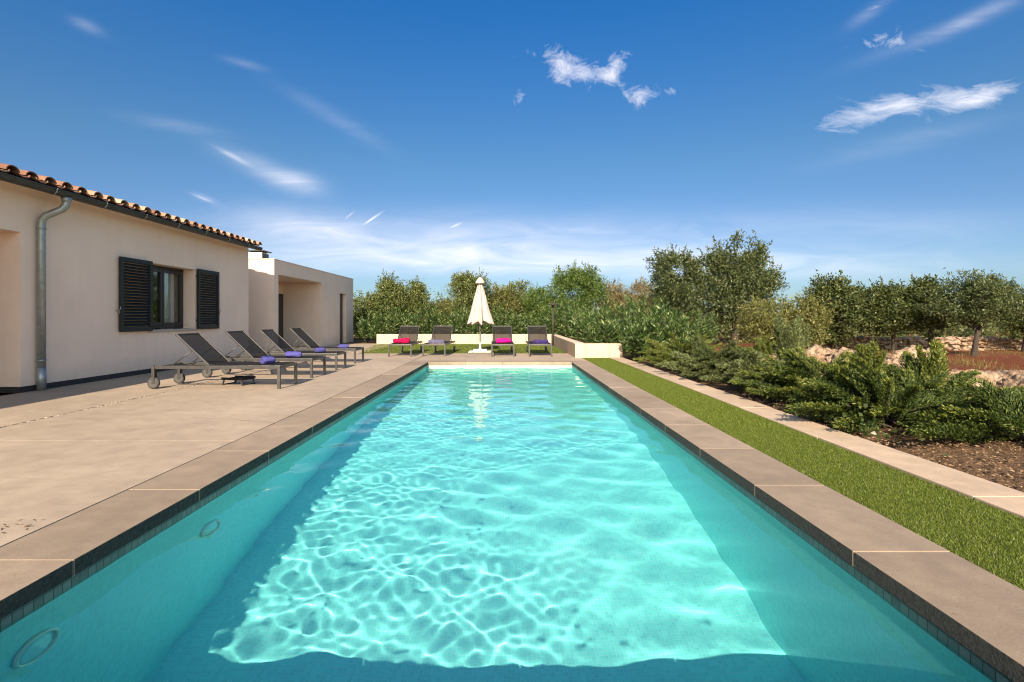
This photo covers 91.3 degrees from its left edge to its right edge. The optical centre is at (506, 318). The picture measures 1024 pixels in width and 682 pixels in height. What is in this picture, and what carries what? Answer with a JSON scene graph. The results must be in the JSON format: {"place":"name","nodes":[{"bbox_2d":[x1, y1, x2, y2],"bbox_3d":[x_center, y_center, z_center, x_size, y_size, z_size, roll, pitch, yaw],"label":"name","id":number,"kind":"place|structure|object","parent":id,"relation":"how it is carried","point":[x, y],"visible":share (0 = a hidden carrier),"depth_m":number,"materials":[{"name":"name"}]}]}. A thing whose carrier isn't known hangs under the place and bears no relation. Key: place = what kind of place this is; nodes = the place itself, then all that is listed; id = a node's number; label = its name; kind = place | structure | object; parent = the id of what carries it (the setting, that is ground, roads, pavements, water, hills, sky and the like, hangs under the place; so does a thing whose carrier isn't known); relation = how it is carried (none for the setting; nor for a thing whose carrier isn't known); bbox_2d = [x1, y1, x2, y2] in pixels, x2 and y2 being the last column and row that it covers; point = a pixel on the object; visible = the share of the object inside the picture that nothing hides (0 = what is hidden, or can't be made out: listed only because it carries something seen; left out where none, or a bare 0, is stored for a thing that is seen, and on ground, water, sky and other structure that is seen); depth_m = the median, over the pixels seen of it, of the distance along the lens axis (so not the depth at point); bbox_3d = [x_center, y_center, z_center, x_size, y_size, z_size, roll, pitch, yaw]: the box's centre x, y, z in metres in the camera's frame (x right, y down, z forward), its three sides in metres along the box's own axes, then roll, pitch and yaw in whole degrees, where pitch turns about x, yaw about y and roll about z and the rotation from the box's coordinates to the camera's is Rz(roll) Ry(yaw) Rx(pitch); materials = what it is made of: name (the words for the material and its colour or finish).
{"place":"outdoors","nodes":[
{"label":"outdoors","id":0,"kind":"place"},
{"bbox_2d":[0,344,586,546],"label":"pool deck","id":1,"kind":"structure","parent":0,"point":[54,469],"depth_m":5.24,"materials":[{"name":"stone"}]},
{"bbox_2d":[8,375,242,426],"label":"joint gravel","id":2,"kind":"structure","parent":1,"relation":"on","point":[113,403],"depth_m":6.36,"materials":[{"name":"grey gravel"}]},
{"bbox_2d":[0,163,262,392],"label":"house","id":3,"kind":"structure","parent":1,"relation":"on","point":[96,286],"depth_m":8.67,"materials":[{"name":"paint"}]},
{"bbox_2d":[153,265,182,328],"bbox_3d":[-7.391,-0.420,10.600,0.207,1.600,1.410,0,0,0],"label":"window","id":4,"kind":"structure","parent":3,"relation":"in","point":[167,282],"depth_m":10.81,"materials":[{"name":"black glass"}]},
{"bbox_2d":[147,333,296,388],"bbox_3d":[-4.481,0.659,7.969,2.022,0.841,0.676,0,0,-1],"label":"sun lounger","id":5,"kind":"object","parent":1,"relation":"on","point":[203,349],"visible":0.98,"depth_m":7.86,"materials":[{"name":"aluminium"},{"name":"mesh fabric"}]},
{"bbox_2d":[260,356,275,363],"bbox_3d":[-3.792,0.663,7.952,0.141,0.133,0.211,0,0,32],"label":"towel","id":6,"kind":"object","parent":5,"relation":"on","point":[267,360],"visible":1,"depth_m":7.90,"materials":[{"name":"purple fabric"}]},
{"bbox_2d":[221,375,255,385],"bbox_3d":[-4.380,1.019,8.180,0.400,0.128,0.300,0,0,14],"label":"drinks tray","id":7,"kind":"object","parent":1,"relation":"on","point":[238,377],"visible":1,"depth_m":8.13,"materials":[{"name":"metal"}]},
{"bbox_2d":[202,331,325,377],"bbox_3d":[-4.521,0.659,9.394,2.022,0.841,0.676,0,0,1],"label":"sun lounger","id":8,"kind":"object","parent":1,"relation":"on","point":[249,345],"visible":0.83,"depth_m":9.30,"materials":[{"name":"aluminium"},{"name":"mesh fabric"}]},
{"bbox_2d":[285,351,301,357],"bbox_3d":[-3.952,0.670,9.283,0.281,0.116,0.130,0,0,-12],"label":"towel","id":9,"kind":"object","parent":8,"relation":"on","point":[289,354],"visible":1,"depth_m":9.25,"materials":[{"name":"purple fabric"}]},
{"bbox_2d":[239,329,345,369],"bbox_3d":[-4.541,0.659,10.699,2.022,0.841,0.676,0,0,-1],"label":"sun lounger","id":10,"kind":"object","parent":1,"relation":"on","point":[279,342],"visible":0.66,"depth_m":10.58,"materials":[{"name":"aluminium"},{"name":"mesh fabric"}]},
{"bbox_2d":[314,348,325,352],"bbox_3d":[-3.953,0.676,10.603,0.120,0.104,0.225,0,0,40],"label":"towel","id":11,"kind":"object","parent":10,"relation":"on","point":[318,350],"visible":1,"depth_m":10.55,"materials":[{"name":"purple fabric"}]},
{"bbox_2d":[275,328,363,362],"bbox_3d":[-4.611,0.659,12.306,2.022,0.841,0.676,0,0,1],"label":"sun lounger","id":12,"kind":"object","parent":1,"relation":"on","point":[303,336],"visible":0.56,"depth_m":12.21,"materials":[{"name":"metal"}]},
{"bbox_2d":[338,344,348,347],"bbox_3d":[-3.945,0.679,12.106,0.236,0.100,0.125,0,0,-25],"label":"towel","id":13,"kind":"object","parent":12,"relation":"on","point":[343,346],"visible":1,"depth_m":12.07,"materials":[{"name":"purple fabric"}]},
{"bbox_2d":[388,326,421,356],"bbox_3d":[-3.018,0.659,15.071,0.676,0.841,2.022,0,0,-1],"label":"sun lounger","id":14,"kind":"object","parent":1,"relation":"on","point":[411,332],"visible":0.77,"depth_m":15.38,"materials":[{"name":"metal"}]},
{"bbox_2d":[393,338,409,343],"bbox_3d":[-3.032,0.644,14.427,0.480,0.167,0.167,0,0,-2],"label":"towel","id":15,"kind":"object","parent":14,"relation":"on","point":[403,340],"visible":1,"depth_m":14.37,"materials":[{"name":"fabric"}]},
{"bbox_2d":[422,326,454,355],"bbox_3d":[-2.027,0.659,15.210,0.676,0.841,2.022,0,0,2],"label":"sun lounger","id":16,"kind":"object","parent":1,"relation":"on","point":[444,333],"visible":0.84,"depth_m":15.51,"materials":[{"name":"metal"}]},
{"bbox_2d":[428,340,444,342],"bbox_3d":[-2.047,0.675,14.553,0.482,0.112,0.277,0,0,-4],"label":"towel","id":17,"kind":"object","parent":16,"relation":"on","point":[436,341],"visible":0.91,"depth_m":14.42,"materials":[{"name":"fabric"}]},
{"bbox_2d":[377,334,550,343],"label":"wall","id":18,"kind":"structure","parent":1,"relation":"on","point":[459,338],"depth_m":21.00,"materials":[{"name":"concrete"}]},
{"bbox_2d":[491,326,514,356],"bbox_3d":[-0.129,0.659,15.071,0.676,0.841,2.022,0,0,-1],"label":"sun lounger","id":19,"kind":"object","parent":1,"relation":"on","point":[502,331],"visible":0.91,"depth_m":15.38,"materials":[{"name":"metal"}]},
{"bbox_2d":[496,338,510,343],"bbox_3d":[-0.089,0.648,14.427,0.440,0.165,0.163,0,0,2],"label":"towel","id":20,"kind":"object","parent":19,"relation":"on","point":[502,340],"visible":1,"depth_m":14.37,"materials":[{"name":"pink fabric"}]},
{"bbox_2d":[526,326,551,356],"bbox_3d":[0.946,0.659,15.071,0.676,0.841,2.022,0,0,0],"label":"sun lounger","id":21,"kind":"object","parent":1,"relation":"on","point":[537,332],"visible":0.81,"depth_m":15.40,"materials":[{"name":"metal"}]},
{"bbox_2d":[533,340,548,343],"bbox_3d":[0.978,0.676,14.453,0.461,0.111,0.277,0,0,3],"label":"towel","id":22,"kind":"object","parent":21,"relation":"on","point":[540,342],"visible":1,"depth_m":14.32,"materials":[{"name":"purple fabric"}]},
{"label":"pool shell","id":23,"kind":"structure","parent":1,"relation":"in","visible":0},
{"bbox_2d":[427,365,572,366],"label":"end wall tiles","id":24,"kind":"object","parent":23,"relation":"attached to","point":[499,365],"visible":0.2,"depth_m":12.33,"materials":[{"name":"beige tile"}]},
{"bbox_2d":[0,366,1012,681],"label":"waterline tiles","id":25,"kind":"object","parent":23,"relation":"attached to","point":[916,616],"visible":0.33,"depth_m":2.49,"materials":[{"name":"tile"}]},
{"bbox_2d":[0,361,1023,681],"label":"pool coping","id":26,"kind":"object","parent":23,"relation":"on","point":[974,609],"visible":1,"depth_m":2.62,"materials":[{"name":"stone"}]},
{"bbox_2d":[0,367,998,681],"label":"pool water","id":27,"kind":"structure","parent":0,"point":[498,525],"depth_m":2.33,"materials":[{"name":"teal liquid"}]},
{"bbox_2d":[0,321,1023,491],"bbox_3d":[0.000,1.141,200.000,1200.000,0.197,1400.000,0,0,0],"label":"ground","id":28,"kind":"structure","parent":0,"point":[1005,360],"depth_m":4.62,"materials":[{"name":"brown soil"}]},
{"bbox_2d":[249,250,352,350],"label":"pool house","id":29,"kind":"structure","parent":28,"relation":"on","point":[316,305],"depth_m":19.10,"materials":[{"name":"paint"}]},
{"bbox_2d":[278,294,282,337],"bbox_3d":[-8.513,0.075,18.600,0.075,1.990,0.900,0,0,0],"label":"door","id":30,"kind":"structure","parent":29,"relation":"in","point":[280,296],"depth_m":18.81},
{"bbox_2d":[340,294,342,342],"bbox_3d":[-7.212,0.008,21.567,0.075,2.125,0.815,0,0,0],"label":"door","id":31,"kind":"structure","parent":29,"relation":"in","point":[341,295],"depth_m":21.82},
{"bbox_2d":[355,310,385,342],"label":"oleander","id":32,"kind":"object","parent":28,"relation":"on","point":[365,330],"visible":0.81,"depth_m":21.80,"materials":[{"name":"green plant"}]},
{"bbox_2d":[353,289,390,339],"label":"tree","id":33,"kind":"object","parent":28,"relation":"on","point":[363,306],"visible":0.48,"depth_m":25.56,"materials":[{"name":"green plant"}]},
{"bbox_2d":[369,269,413,333],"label":"tree","id":34,"kind":"object","parent":28,"relation":"on","point":[392,292],"visible":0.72,"depth_m":26.15,"materials":[{"name":"green plant"}]},
{"bbox_2d":[404,275,435,323],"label":"tree","id":35,"kind":"object","parent":28,"relation":"on","point":[416,289],"visible":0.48,"depth_m":27.22,"materials":[{"name":"green plant"}]},
{"bbox_2d":[423,292,457,326],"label":"tree","id":36,"kind":"object","parent":28,"relation":"on","point":[440,304],"visible":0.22,"depth_m":28.50,"materials":[{"name":"green plant"}]},
{"bbox_2d":[444,267,491,333],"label":"tree","id":37,"kind":"object","parent":28,"relation":"on","point":[463,286],"visible":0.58,"depth_m":24.73,"materials":[{"name":"green plant"}]},
{"bbox_2d":[484,282,522,325],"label":"tree","id":38,"kind":"object","parent":28,"relation":"on","point":[496,297],"visible":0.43,"depth_m":26.08,"materials":[{"name":"green plant"}]},
{"bbox_2d":[499,278,531,322],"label":"tree","id":39,"kind":"object","parent":28,"relation":"on","point":[520,292],"visible":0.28,"depth_m":27.07,"materials":[{"name":"green plant"}]},
{"bbox_2d":[519,284,556,332],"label":"tree","id":40,"kind":"object","parent":28,"relation":"on","point":[534,298],"visible":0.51,"depth_m":25.60,"materials":[{"name":"green plant"}]},
{"bbox_2d":[537,260,614,334],"bbox_3d":[3.467,-0.804,23.984,3.573,4.128,3.179,0,0,-33],"label":"tree","id":41,"kind":"object","parent":28,"relation":"on","point":[588,285],"visible":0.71,"depth_m":23.64,"materials":[{"name":"green plant"}]},
{"bbox_2d":[567,337,590,342],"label":"planter soil","id":42,"kind":"structure","parent":28,"relation":"on","point":[581,340],"depth_m":17.55,"materials":[{"name":"brown soil"}]},
{"bbox_2d":[373,301,403,333],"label":"oleander","id":43,"kind":"object","parent":42,"relation":"on","point":[379,322],"visible":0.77,"depth_m":21.61,"materials":[{"name":"green plant"}]},
{"bbox_2d":[392,308,417,333],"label":"oleander","id":44,"kind":"object","parent":42,"relation":"on","point":[405,321],"visible":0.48,"depth_m":21.80,"materials":[{"name":"green plant"}]},
{"bbox_2d":[409,300,438,333],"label":"oleander","id":45,"kind":"object","parent":42,"relation":"on","point":[421,323],"visible":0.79,"depth_m":21.84,"materials":[{"name":"green plant"}]},
{"bbox_2d":[430,309,457,331],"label":"oleander","id":46,"kind":"object","parent":42,"relation":"on","point":[440,319],"visible":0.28,"depth_m":21.93,"materials":[{"name":"green plant"}]},
{"bbox_2d":[447,304,476,333],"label":"oleander","id":47,"kind":"object","parent":42,"relation":"on","point":[462,326],"visible":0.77,"depth_m":21.78,"materials":[{"name":"green plant"}]},
{"bbox_2d":[472,313,499,333],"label":"oleander","id":48,"kind":"object","parent":42,"relation":"on","point":[486,329],"visible":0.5,"depth_m":21.95,"materials":[{"name":"green plant"}]},
{"bbox_2d":[491,300,518,333],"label":"oleander","id":49,"kind":"object","parent":42,"relation":"on","point":[500,322],"visible":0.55,"depth_m":21.86,"materials":[{"name":"green plant"}]},
{"bbox_2d":[511,312,533,333],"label":"oleander","id":50,"kind":"object","parent":42,"relation":"on","point":[519,327],"visible":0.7,"depth_m":21.67,"materials":[{"name":"green plant"}]},
{"bbox_2d":[524,307,554,333],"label":"oleander","id":51,"kind":"object","parent":42,"relation":"on","point":[540,322],"visible":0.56,"depth_m":21.88,"materials":[{"name":"green plant"}]},
{"bbox_2d":[544,298,572,336],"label":"oleander","id":52,"kind":"object","parent":42,"relation":"on","point":[557,322],"visible":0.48,"depth_m":22.08,"materials":[{"name":"green plant"}]},
{"bbox_2d":[559,297,597,337],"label":"oleander","id":53,"kind":"object","parent":42,"relation":"on","point":[568,312],"visible":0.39,"depth_m":19.79,"materials":[{"name":"green plant"}]},
{"bbox_2d":[567,309,603,339],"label":"oleander","id":54,"kind":"object","parent":42,"relation":"on","point":[575,334],"visible":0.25,"depth_m":18.17,"materials":[{"name":"green plant"}]},
{"bbox_2d":[576,307,619,341],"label":"oleander","id":55,"kind":"object","parent":42,"relation":"on","point":[582,333],"visible":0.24,"depth_m":16.36,"materials":[{"name":"green plant"}]},
{"bbox_2d":[580,307,626,342],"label":"oleander","id":56,"kind":"object","parent":42,"relation":"on","point":[605,333],"visible":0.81,"depth_m":14.79,"materials":[{"name":"green plant"}]},
{"bbox_2d":[551,334,621,357],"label":"corner wall","id":57,"kind":"structure","parent":28,"relation":"on","point":[575,348],"depth_m":13.70,"materials":[{"name":"concrete"}]},
{"bbox_2d":[593,279,637,324],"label":"tree","id":58,"kind":"object","parent":28,"relation":"on","point":[617,296],"visible":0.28,"depth_m":27.64,"materials":[{"name":"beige plant"}]},
{"bbox_2d":[603,294,642,334],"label":"oleander","id":59,"kind":"object","parent":28,"relation":"on","point":[613,307],"visible":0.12,"depth_m":18.68,"materials":[{"name":"green plant"}]},
{"bbox_2d":[615,292,660,336],"bbox_3d":[4.409,0.090,16.406,1.617,1.993,1.778,0,0,18],"label":"oleander","id":60,"kind":"object","parent":28,"relation":"on","point":[629,301],"visible":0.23,"depth_m":16.27,"materials":[{"name":"green plant"}]},
{"bbox_2d":[618,319,662,357],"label":"oleander","id":61,"kind":"object","parent":28,"relation":"on","point":[628,343],"visible":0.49,"depth_m":13.18,"materials":[{"name":"green plant"}]},
{"bbox_2d":[628,277,655,315],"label":"tree","id":62,"kind":"object","parent":28,"relation":"on","point":[640,287],"visible":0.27,"depth_m":28.24,"materials":[{"name":"beige plant"}]},
{"bbox_2d":[622,296,683,354],"bbox_3d":[4.161,0.206,14.202,1.828,1.763,1.713,0,0,0],"label":"oleander","id":63,"kind":"object","parent":28,"relation":"on","point":[637,315],"visible":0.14,"depth_m":14.39,"materials":[{"name":"green plant"}]},
{"bbox_2d":[633,301,691,360],"bbox_3d":[3.995,0.319,12.738,1.402,1.536,1.684,0,0,24],"label":"oleander","id":64,"kind":"object","parent":28,"relation":"on","point":[678,329],"visible":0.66,"depth_m":12.41,"materials":[{"name":"green plant"}]},
{"bbox_2d":[632,332,721,368],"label":"juniper","id":65,"kind":"object","parent":28,"relation":"on","point":[661,352],"visible":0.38,"depth_m":11.15,"materials":[{"name":"green plant"}]},
{"bbox_2d":[640,242,714,329],"bbox_3d":[6.880,-0.913,20.055,2.741,4.286,2.934,0,0,42],"label":"tree","id":66,"kind":"object","parent":28,"relation":"on","point":[676,291],"visible":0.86,"depth_m":19.55,"materials":[{"name":"green plant"}]},
{"bbox_2d":[353,290,1022,347],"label":"scrub","id":67,"kind":"object","parent":28,"relation":"on","point":[990,330],"visible":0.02,"depth_m":23.99,"materials":[{"name":"green plant"}]},
{"bbox_2d":[668,305,721,345],"bbox_3d":[5.309,0.345,14.601,1.813,1.485,1.896,0,0,-36],"label":"oleander","id":68,"kind":"object","parent":28,"relation":"on","point":[705,327],"visible":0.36,"depth_m":14.21,"materials":[{"name":"green plant"}]},
{"bbox_2d":[655,335,755,379],"bbox_3d":[3.878,0.711,9.371,2.170,0.845,2.440,0,0,30],"label":"juniper","id":69,"kind":"object","parent":28,"relation":"on","point":[703,358],"visible":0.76,"depth_m":8.94,"materials":[{"name":"green plant"}]},
{"bbox_2d":[689,228,789,344],"bbox_3d":[9.403,-1.233,20.660,3.759,4.927,3.847,0,0,-43],"label":"tree","id":70,"kind":"object","parent":28,"relation":"on","point":[739,272],"visible":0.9,"depth_m":20.12,"materials":[{"name":"green plant"}]},
{"bbox_2d":[699,350,798,393],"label":"juniper","id":71,"kind":"object","parent":28,"relation":"on","point":[732,367],"visible":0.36,"depth_m":7.53,"materials":[{"name":"green plant"}]},
{"bbox_2d":[732,336,778,363],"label":"juniper","id":72,"kind":"object","parent":28,"relation":"on","point":[764,346],"visible":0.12,"depth_m":10.08,"materials":[{"name":"green plant"}]},
{"bbox_2d":[730,290,802,345],"bbox_3d":[8.616,0.162,16.533,2.329,2.196,2.108,0,0,0],"label":"bush","id":73,"kind":"object","parent":28,"relation":"on","point":[762,326],"visible":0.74,"depth_m":16.30,"materials":[{"name":"green plant"}]},
{"bbox_2d":[772,314,812,363],"bbox_3d":[4.555,0.473,8.082,0.667,1.116,0.535,0,0,0],"label":"bush","id":74,"kind":"object","parent":28,"relation":"on","point":[791,336],"visible":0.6,"depth_m":7.97,"materials":[{"name":"green plant"}]},
{"bbox_2d":[731,346,857,401],"bbox_3d":[3.971,0.747,6.446,1.989,0.745,1.845,0,0,-38],"label":"juniper","id":75,"kind":"object","parent":28,"relation":"on","point":[787,374],"visible":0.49,"depth_m":6.40,"materials":[{"name":"green plant"}]},
{"bbox_2d":[784,285,836,348],"bbox_3d":[9.651,0.091,15.948,1.694,2.338,1.505,0,0,0],"label":"bush","id":76,"kind":"object","parent":28,"relation":"on","point":[816,320],"visible":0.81,"depth_m":15.75,"materials":[{"name":"green plant"}]},
{"bbox_2d":[609,357,1023,518],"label":"kerb path","id":77,"kind":"structure","parent":28,"relation":"on","point":[999,496],"depth_m":3.92,"materials":[{"name":"concrete"}]},
{"bbox_2d":[804,344,831,375],"bbox_3d":[6.027,0.981,9.550,1.020,0.980,0.915,0,0,-9],"label":"rock","id":78,"kind":"object","parent":28,"relation":"on","point":[819,352],"visible":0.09,"depth_m":9.40,"materials":[{"name":"stone"}]},
{"bbox_2d":[797,270,877,349],"bbox_3d":[11.124,-0.211,16.730,2.807,2.942,2.264,0,0,0],"label":"tree","id":79,"kind":"object","parent":28,"relation":"on","point":[848,301],"visible":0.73,"depth_m":16.51,"materials":[{"name":"green plant"}]},
{"bbox_2d":[823,347,856,367],"bbox_3d":[6.282,0.998,9.203,0.863,0.953,0.946,0,0,10],"label":"rock","id":80,"kind":"object","parent":28,"relation":"on","point":[833,355],"visible":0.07,"depth_m":9.19,"materials":[{"name":"stone"}]},
{"bbox_2d":[854,340,887,376],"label":"juniper","id":81,"kind":"object","parent":28,"relation":"on","point":[871,356],"visible":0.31,"depth_m":5.62,"materials":[{"name":"green plant"}]},
{"bbox_2d":[728,391,1023,491],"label":"mulch","id":82,"kind":"object","parent":28,"relation":"on","point":[978,463],"visible":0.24,"depth_m":4.18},
{"bbox_2d":[754,389,948,455],"bbox_3d":[3.379,0.956,4.986,0.628,0.336,2.359,0,0,-9],"label":"creeper","id":83,"kind":"object","parent":82,"relation":"on","point":[857,428],"visible":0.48,"depth_m":4.71,"materials":[{"name":"green plant"}]},
{"bbox_2d":[783,355,984,431],"bbox_3d":[3.750,0.724,5.081,1.926,0.782,1.675,0,0,0],"label":"juniper","id":84,"kind":"object","parent":28,"relation":"on","point":[873,388],"visible":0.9,"depth_m":4.92,"materials":[{"name":"green plant"}]},
{"bbox_2d":[753,335,1022,350],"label":"stone wall","id":85,"kind":"structure","parent":28,"relation":"on","point":[955,343],"depth_m":17.26,"materials":[{"name":"stone"}]},
{"bbox_2d":[861,276,926,352],"bbox_3d":[12.224,-0.067,15.953,2.222,2.654,2.008,0,0,-44],"label":"tree","id":86,"kind":"object","parent":28,"relation":"on","point":[889,304],"visible":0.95,"depth_m":15.73,"materials":[{"name":"green plant"}]},
{"bbox_2d":[884,357,904,370],"bbox_3d":[6.198,0.968,8.007,0.610,0.712,0.617,0,0,25],"label":"rock","id":87,"kind":"object","parent":28,"relation":"on","point":[895,361],"visible":0.05,"depth_m":7.94,"materials":[{"name":"stone"}]},
{"bbox_2d":[885,345,925,359],"bbox_3d":[7.176,0.967,8.815,0.841,1.003,0.972,0,0,-32],"label":"rock","id":88,"kind":"object","parent":28,"relation":"on","point":[897,353],"visible":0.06,"depth_m":8.77,"materials":[{"name":"stone"}]},
{"bbox_2d":[903,273,957,349],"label":"tree","id":89,"kind":"object","parent":28,"relation":"on","point":[930,325],"visible":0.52,"depth_m":15.28,"materials":[{"name":"green plant"}]},
{"bbox_2d":[913,338,951,387],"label":"juniper","id":90,"kind":"object","parent":28,"relation":"on","point":[931,368],"visible":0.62,"depth_m":5.53,"materials":[{"name":"green plant"}]},
{"bbox_2d":[883,343,1023,405],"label":"juniper","id":91,"kind":"object","parent":28,"relation":"on","point":[891,370],"visible":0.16,"depth_m":5.62,"materials":[{"name":"green plant"}]},
{"bbox_2d":[901,377,1023,444],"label":"juniper","id":92,"kind":"object","parent":28,"relation":"on","point":[963,427],"visible":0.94,"depth_m":4.43,"materials":[{"name":"green plant"}]},
{"bbox_2d":[946,374,983,386],"bbox_3d":[5.869,0.988,6.518,0.848,0.505,0.664,0,0,-41],"label":"rock","id":93,"kind":"object","parent":28,"relation":"on","point":[977,384],"visible":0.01,"depth_m":6.25,"materials":[{"name":"stone"}]},
{"bbox_2d":[913,267,1023,355],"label":"tree","id":94,"kind":"object","parent":28,"relation":"on","point":[986,299],"visible":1,"depth_m":13.98,"materials":[{"name":"green plant"}]},
{"bbox_2d":[947,368,1005,384],"bbox_3d":[6.378,0.960,7.032,1.080,0.521,0.768,0,0,-22],"label":"rock","id":95,"kind":"object","parent":28,"relation":"on","point":[994,377],"visible":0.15,"depth_m":6.83,"materials":[{"name":"stone"}]},
{"bbox_2d":[976,389,1023,442],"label":"juniper","id":96,"kind":"object","parent":28,"relation":"on","point":[1010,437],"visible":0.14,"depth_m":4.44,"materials":[{"name":"green plant"}]},
{"bbox_2d":[984,369,1023,377],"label":"rock","id":97,"kind":"object","parent":28,"relation":"on","point":[1007,373],"visible":0.09,"depth_m":7.09,"materials":[{"name":"stone"}]},
{"bbox_2d":[992,285,1023,351],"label":"tree","id":98,"kind":"object","parent":28,"relation":"on","point":[1017,330],"visible":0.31,"depth_m":16.41,"materials":[{"name":"green plant"}]},
{"bbox_2d":[993,374,1023,388],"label":"rock","id":99,"kind":"object","parent":28,"relation":"on","point":[1015,380],"visible":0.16,"depth_m":6.55,"materials":[{"name":"stone"}]},
{"bbox_2d":[0,0,1023,316],"label":"sky","id":100,"kind":"structure","parent":0,"point":[431,140],"materials":[{"name":"blue"}]},
{"bbox_2d":[364,343,1023,589],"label":"turf base","id":101,"kind":"object","parent":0,"point":[974,555],"visible":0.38,"depth_m":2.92,"materials":[{"name":"green plant"}]},
{"bbox_2d":[466,275,493,352],"bbox_3d":[-0.842,-0.128,16.197,0.909,2.535,0.903,0,0,0],"label":"parasol","id":102,"kind":"object","parent":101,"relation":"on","point":[480,314],"visible":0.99,"depth_m":16.06,"materials":[{"name":"fabric"}]},
{"bbox_2d":[548,302,557,345],"bbox_3d":[1.793,0.235,19.400,0.400,1.710,0.400,0,0,0],"label":"garden lamp","id":103,"kind":"object","parent":101,"relation":"on","point":[552,303],"visible":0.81,"depth_m":19.38,"materials":[{"name":"metal"}]},
{"bbox_2d":[714,347,1023,370],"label":"dry grass","id":104,"kind":"structure","parent":0,"point":[959,362],"depth_m":12.30,"materials":[{"name":"brown plant"}]}
]}

